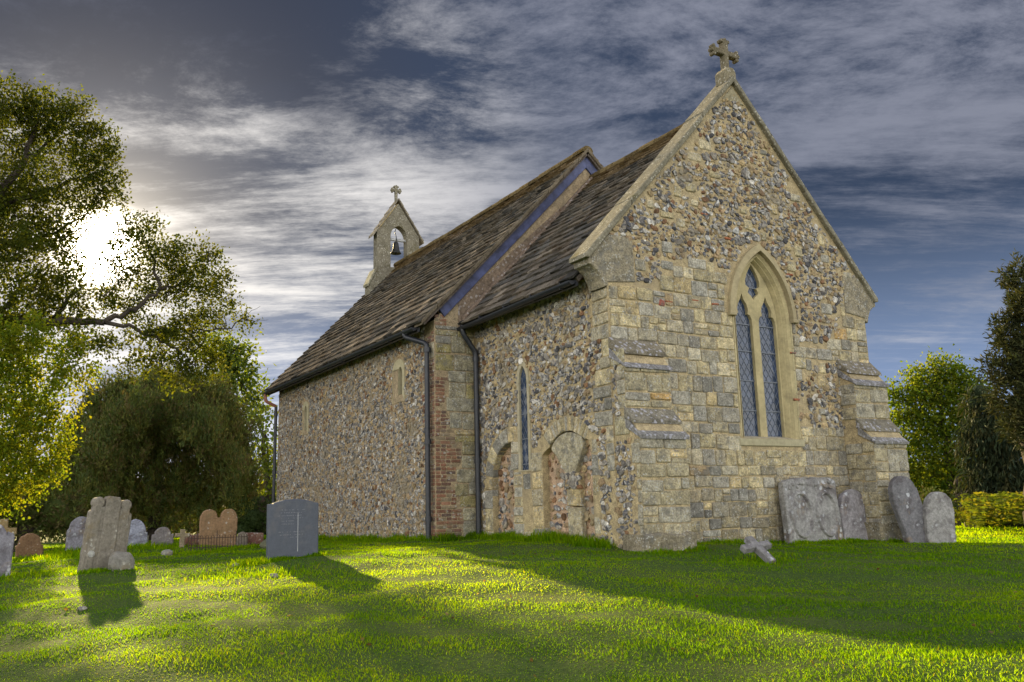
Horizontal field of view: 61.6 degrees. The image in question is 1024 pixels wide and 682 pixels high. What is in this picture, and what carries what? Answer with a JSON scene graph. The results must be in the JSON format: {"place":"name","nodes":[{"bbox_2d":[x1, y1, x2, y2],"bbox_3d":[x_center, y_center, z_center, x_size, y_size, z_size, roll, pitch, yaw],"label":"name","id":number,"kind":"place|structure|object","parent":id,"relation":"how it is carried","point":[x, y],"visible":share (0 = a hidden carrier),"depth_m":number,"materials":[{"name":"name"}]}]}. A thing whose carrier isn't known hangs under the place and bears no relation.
{"place":"outdoors","nodes":[
{"label":"outdoors","id":0,"kind":"place"},
{"bbox_2d":[0,522,1023,681],"bbox_3d":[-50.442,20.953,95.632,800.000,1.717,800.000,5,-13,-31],"label":"ground","id":1,"kind":"structure","parent":0,"point":[425,661],"depth_m":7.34,"materials":[{"name":"green plant"}]},
{"bbox_2d":[0,525,14,575],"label":"gravestone","id":2,"kind":"object","parent":1,"relation":"on","point":[6,544],"visible":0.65,"depth_m":11.94,"materials":[{"name":"grey stone"}]},
{"bbox_2d":[0,519,16,533],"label":"stone cross","id":3,"kind":"object","parent":1,"relation":"on","point":[4,523],"visible":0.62,"depth_m":15.59,"materials":[{"name":"beige stone"}]},
{"bbox_2d":[15,533,42,557],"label":"gravestone","id":4,"kind":"object","parent":1,"relation":"on","point":[29,543],"visible":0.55,"depth_m":16.54,"materials":[{"name":"brown stone"}]},
{"bbox_2d":[0,471,92,551],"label":"evergreen shrub","id":5,"kind":"object","parent":1,"relation":"on","point":[59,514],"visible":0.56,"depth_m":23.05,"materials":[{"name":"green plant"}]},
{"bbox_2d":[0,302,110,522],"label":"lime tree","id":6,"kind":"object","parent":1,"relation":"on","point":[27,423],"visible":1,"depth_m":19.13,"materials":[{"name":"green plant"}]},
{"bbox_2d":[65,516,86,549],"bbox_3d":[-9.750,4.678,20.006,1.169,1.176,0.130,5,-13,-31],"label":"gravestone","id":7,"kind":"object","parent":1,"relation":"on","point":[74,534],"visible":0.16,"depth_m":19.79,"materials":[{"name":"grey stone"}]},
{"bbox_2d":[77,606,87,610],"bbox_3d":[-4.330,2.698,8.651,0.093,0.050,0.080,5,-13,-31],"label":"field stone","id":8,"kind":"object","parent":1,"relation":"on","point":[81,608],"visible":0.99,"depth_m":8.62,"materials":[{"name":"grey stone"}]},
{"bbox_2d":[77,496,131,571],"bbox_3d":[-5.650,2.848,11.861,0.218,1.390,0.714,-11,-14,40],"label":"gravestone","id":9,"kind":"object","parent":1,"relation":"on","point":[107,528],"visible":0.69,"depth_m":11.85,"materials":[{"name":"grey stone"}]},
{"bbox_2d":[108,551,134,570],"bbox_3d":[-5.307,3.025,11.656,0.341,0.333,0.233,5,-13,-31],"label":"stone fragment","id":10,"kind":"object","parent":1,"relation":"on","point":[117,560],"visible":0.75,"depth_m":11.58,"materials":[{"name":"grey stone"}]},
{"bbox_2d":[0,69,262,400],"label":"oak tree","id":11,"kind":"object","parent":1,"relation":"on","point":[12,201],"visible":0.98,"depth_m":23.06,"materials":[{"name":"green plant"}]},
{"bbox_2d":[128,519,146,544],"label":"gravestone","id":12,"kind":"object","parent":1,"relation":"on","point":[138,533],"visible":0.3,"depth_m":18.38,"materials":[{"name":"grey stone"}]},
{"bbox_2d":[37,493,275,541],"bbox_3d":[-14.592,7.322,36.418,10.942,2.625,2.722,3,-12,-22],"label":"evergreen hedge","id":13,"kind":"object","parent":1,"relation":"on","point":[190,531],"visible":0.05,"depth_m":36.10,"materials":[{"name":"green plant"}]},
{"bbox_2d":[40,360,276,539],"bbox_3d":[-11.950,3.513,29.348,8.134,6.913,8.111,5,-13,-31],"label":"yew tree","id":14,"kind":"object","parent":1,"relation":"on","point":[205,436],"visible":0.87,"depth_m":28.69,"materials":[{"name":"green plant"}]},
{"bbox_2d":[151,527,173,544],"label":"gravestone","id":15,"kind":"object","parent":1,"relation":"on","point":[162,535],"visible":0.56,"depth_m":17.06,"materials":[{"name":"grey stone"}]},
{"bbox_2d":[161,549,172,555],"bbox_3d":[-5.930,3.651,14.745,0.196,0.138,0.163,5,-13,-31],"label":"boulder","id":16,"kind":"object","parent":1,"relation":"on","point":[168,552],"visible":0.68,"depth_m":14.69,"materials":[{"name":"grey stone"}]},
{"bbox_2d":[175,529,189,547],"bbox_3d":[-6.354,3.936,16.514,0.262,0.612,0.090,5,-13,-31],"label":"stone cross","id":17,"kind":"object","parent":1,"relation":"on","point":[182,534],"visible":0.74,"depth_m":16.50,"materials":[{"name":"beige stone"}]},
{"bbox_2d":[184,533,198,546],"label":"tomb block","id":18,"kind":"structure","parent":1,"relation":"on","point":[186,539],"depth_m":16.88,"materials":[{"name":"stone"}]},
{"bbox_2d":[188,530,246,550],"bbox_3d":[-5.501,3.759,16.065,1.070,0.421,0.016,5,-13,-31],"label":"grave railing","id":19,"kind":"object","parent":1,"relation":"on","point":[216,546],"visible":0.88,"depth_m":16.05,"materials":[{"name":"metal"}]},
{"bbox_2d":[199,509,237,545],"bbox_3d":[-5.856,3.867,17.089,0.722,1.024,0.120,4,-12,-27],"label":"gravestone","id":20,"kind":"object","parent":1,"relation":"on","point":[211,523],"visible":0.64,"depth_m":17.06,"materials":[{"name":"brown stone"}]},
{"bbox_2d":[183,324,278,427],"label":"broadleaf tree","id":21,"kind":"object","parent":1,"relation":"on","point":[250,393],"visible":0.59,"depth_m":42.12,"materials":[{"name":"green plant"}]},
{"bbox_2d":[236,532,247,544],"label":"gravestone","id":22,"kind":"object","parent":1,"relation":"on","point":[244,541],"visible":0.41,"depth_m":17.07,"materials":[{"name":"stone"}]},
{"bbox_2d":[228,491,275,534],"bbox_3d":[-8.216,5.795,28.182,2.299,1.798,1.774,5,-13,-31],"label":"evergreen shrub","id":23,"kind":"object","parent":1,"relation":"on","point":[254,520],"visible":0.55,"depth_m":27.91,"materials":[{"name":"green plant"}]},
{"bbox_2d":[246,532,263,544],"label":"tomb block","id":24,"kind":"structure","parent":1,"relation":"on","point":[256,538],"depth_m":17.30,"materials":[{"name":"stone"}]},
{"bbox_2d":[240,400,277,509],"bbox_3d":[-10.684,5.620,38.109,3.308,6.102,2.475,0,-11,-10],"label":"broadleaf tree","id":25,"kind":"object","parent":1,"relation":"on","point":[266,449],"visible":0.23,"depth_m":38.08,"materials":[{"name":"green plant"}]},
{"bbox_2d":[260,539,265,547],"bbox_3d":[-4.322,3.817,16.111,0.782,0.310,0.653,5,-13,-31],"label":"stone fragment","id":26,"kind":"object","parent":1,"relation":"on","point":[263,544],"visible":0.06,"depth_m":15.90,"materials":[{"name":"grey stone"}]},
{"bbox_2d":[270,573,277,577],"bbox_3d":[-2.900,2.866,10.463,0.110,0.064,0.087,-7,-12,27],"label":"field stone","id":27,"kind":"object","parent":1,"relation":"on","point":[275,575],"visible":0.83,"depth_m":10.43,"materials":[{"name":"grey stone"}]},
{"bbox_2d":[266,499,318,558],"bbox_3d":[-3.103,2.812,12.143,0.741,1.133,0.103,6,-13,-33],"label":"gravestone","id":28,"kind":"object","parent":1,"relation":"on","point":[292,528],"visible":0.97,"depth_m":12.12,"materials":[{"name":"stone"}]},
{"bbox_2d":[10,460,945,526],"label":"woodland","id":29,"kind":"object","parent":1,"relation":"on","point":[909,474],"depth_m":72.89,"materials":[{"name":"green plant"}]},
{"bbox_2d":[26,540,1020,681],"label":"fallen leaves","id":30,"kind":"object","parent":1,"relation":"on","point":[369,644],"visible":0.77,"depth_m":7.36,"materials":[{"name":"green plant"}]},
{"bbox_2d":[263,38,909,552],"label":"church","id":31,"kind":"structure","parent":1,"relation":"on","point":[657,342],"depth_m":14.81,"materials":[{"name":"stone"}]},
{"bbox_2d":[302,401,308,434],"bbox_3d":[-5.130,1.960,21.831,0.270,0.840,0.480,5,-13,-31],"label":"slit window","id":32,"kind":"structure","parent":31,"relation":"in","point":[305,406],"depth_m":21.82,"materials":[{"name":"stone"}]},
{"bbox_2d":[391,229,400,254],"bbox_3d":[-3.572,-3.034,26.407,0.330,0.805,0.325,5,-13,-31],"label":"bell","id":33,"kind":"object","parent":31,"relation":"hanging from","point":[395,250],"visible":1,"depth_m":26.31,"materials":[{"name":"grey metal"}]},
{"bbox_2d":[392,359,404,403],"bbox_3d":[-2.132,0.794,17.031,0.270,0.860,0.570,5,-13,-31],"label":"slit window","id":34,"kind":"structure","parent":31,"relation":"in","point":[399,364],"depth_m":16.98,"materials":[{"name":"stone"}]},
{"bbox_2d":[516,360,530,471],"bbox_3d":[0.214,1.242,14.541,0.055,1.910,0.400,5,-13,-31],"label":"lancet window","id":35,"kind":"structure","parent":31,"relation":"in","point":[522,382],"depth_m":14.55,"materials":[{"name":"stone"}]},
{"bbox_2d":[727,244,804,446],"bbox_3d":[4.188,0.052,14.461,1.650,3.442,0.347,5,-13,-31],"label":"traceried window","id":36,"kind":"structure","parent":31,"relation":"in","point":[762,405],"depth_m":14.57,"materials":[{"name":"stone"}]},
{"bbox_2d":[740,536,775,562],"bbox_3d":[3.096,2.654,10.859,0.422,0.360,0.419,-3,-11,9],"label":"stone cross","id":37,"kind":"object","parent":1,"relation":"on","point":[753,544],"visible":0.92,"depth_m":10.83,"materials":[{"name":"grey stone"}]},
{"bbox_2d":[778,477,843,543],"bbox_3d":[4.878,2.902,13.947,1.299,1.359,0.230,5,-13,-31],"label":"gravestone","id":38,"kind":"object","parent":1,"relation":"on","point":[809,508],"visible":0.86,"depth_m":13.88,"materials":[{"name":"grey stone"}]},
{"bbox_2d":[838,489,867,539],"bbox_3d":[5.775,3.115,14.445,0.764,1.228,0.193,5,-13,-31],"label":"gravestone","id":39,"kind":"object","parent":1,"relation":"on","point":[852,510],"visible":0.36,"depth_m":14.41,"materials":[{"name":"grey stone"}]},
{"bbox_2d":[888,476,925,542],"bbox_3d":[6.643,2.990,14.164,0.856,1.514,0.169,2,-11,-18],"label":"gravestone","id":40,"kind":"object","parent":1,"relation":"on","point":[905,502],"visible":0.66,"depth_m":14.11,"materials":[{"name":"grey stone"}]},
{"bbox_2d":[884,343,991,500],"bbox_3d":[14.521,3.206,29.594,2.782,6.200,4.591,9,-15,-43],"label":"maple tree","id":41,"kind":"object","parent":1,"relation":"on","point":[929,397],"visible":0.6,"depth_m":29.32,"materials":[{"name":"green plant"}]},
{"bbox_2d":[923,492,955,543],"bbox_3d":[7.035,3.092,14.137,0.549,1.200,0.130,0,-11,-7],"label":"gravestone","id":42,"kind":"object","parent":1,"relation":"on","point":[938,517],"visible":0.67,"depth_m":14.11,"materials":[{"name":"grey stone"}]},
{"bbox_2d":[918,476,968,509],"bbox_3d":[14.224,5.051,27.078,3.684,1.555,1.479,-7,-12,28],"label":"evergreen shrub","id":43,"kind":"object","parent":1,"relation":"on","point":[954,502],"visible":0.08,"depth_m":27.17,"materials":[{"name":"green plant"}]},
{"bbox_2d":[947,381,1023,526],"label":"weeping cypress","id":44,"kind":"object","parent":1,"relation":"on","point":[1001,468],"visible":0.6,"depth_m":20.66,"materials":[{"name":"green plant"}]},
{"bbox_2d":[952,491,1023,527],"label":"hedge","id":45,"kind":"object","parent":1,"relation":"on","point":[1002,508],"visible":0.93,"depth_m":17.35,"materials":[{"name":"green plant"}]},
{"bbox_2d":[969,248,1023,519],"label":"spruce tree","id":46,"kind":"object","parent":1,"relation":"on","point":[1009,361],"visible":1,"depth_m":16.46,"materials":[{"name":"green plant"}]},
{"bbox_2d":[0,0,1023,491],"label":"sky","id":47,"kind":"structure","parent":0,"point":[283,131],"materials":[{"name":"grey"}]}
]}

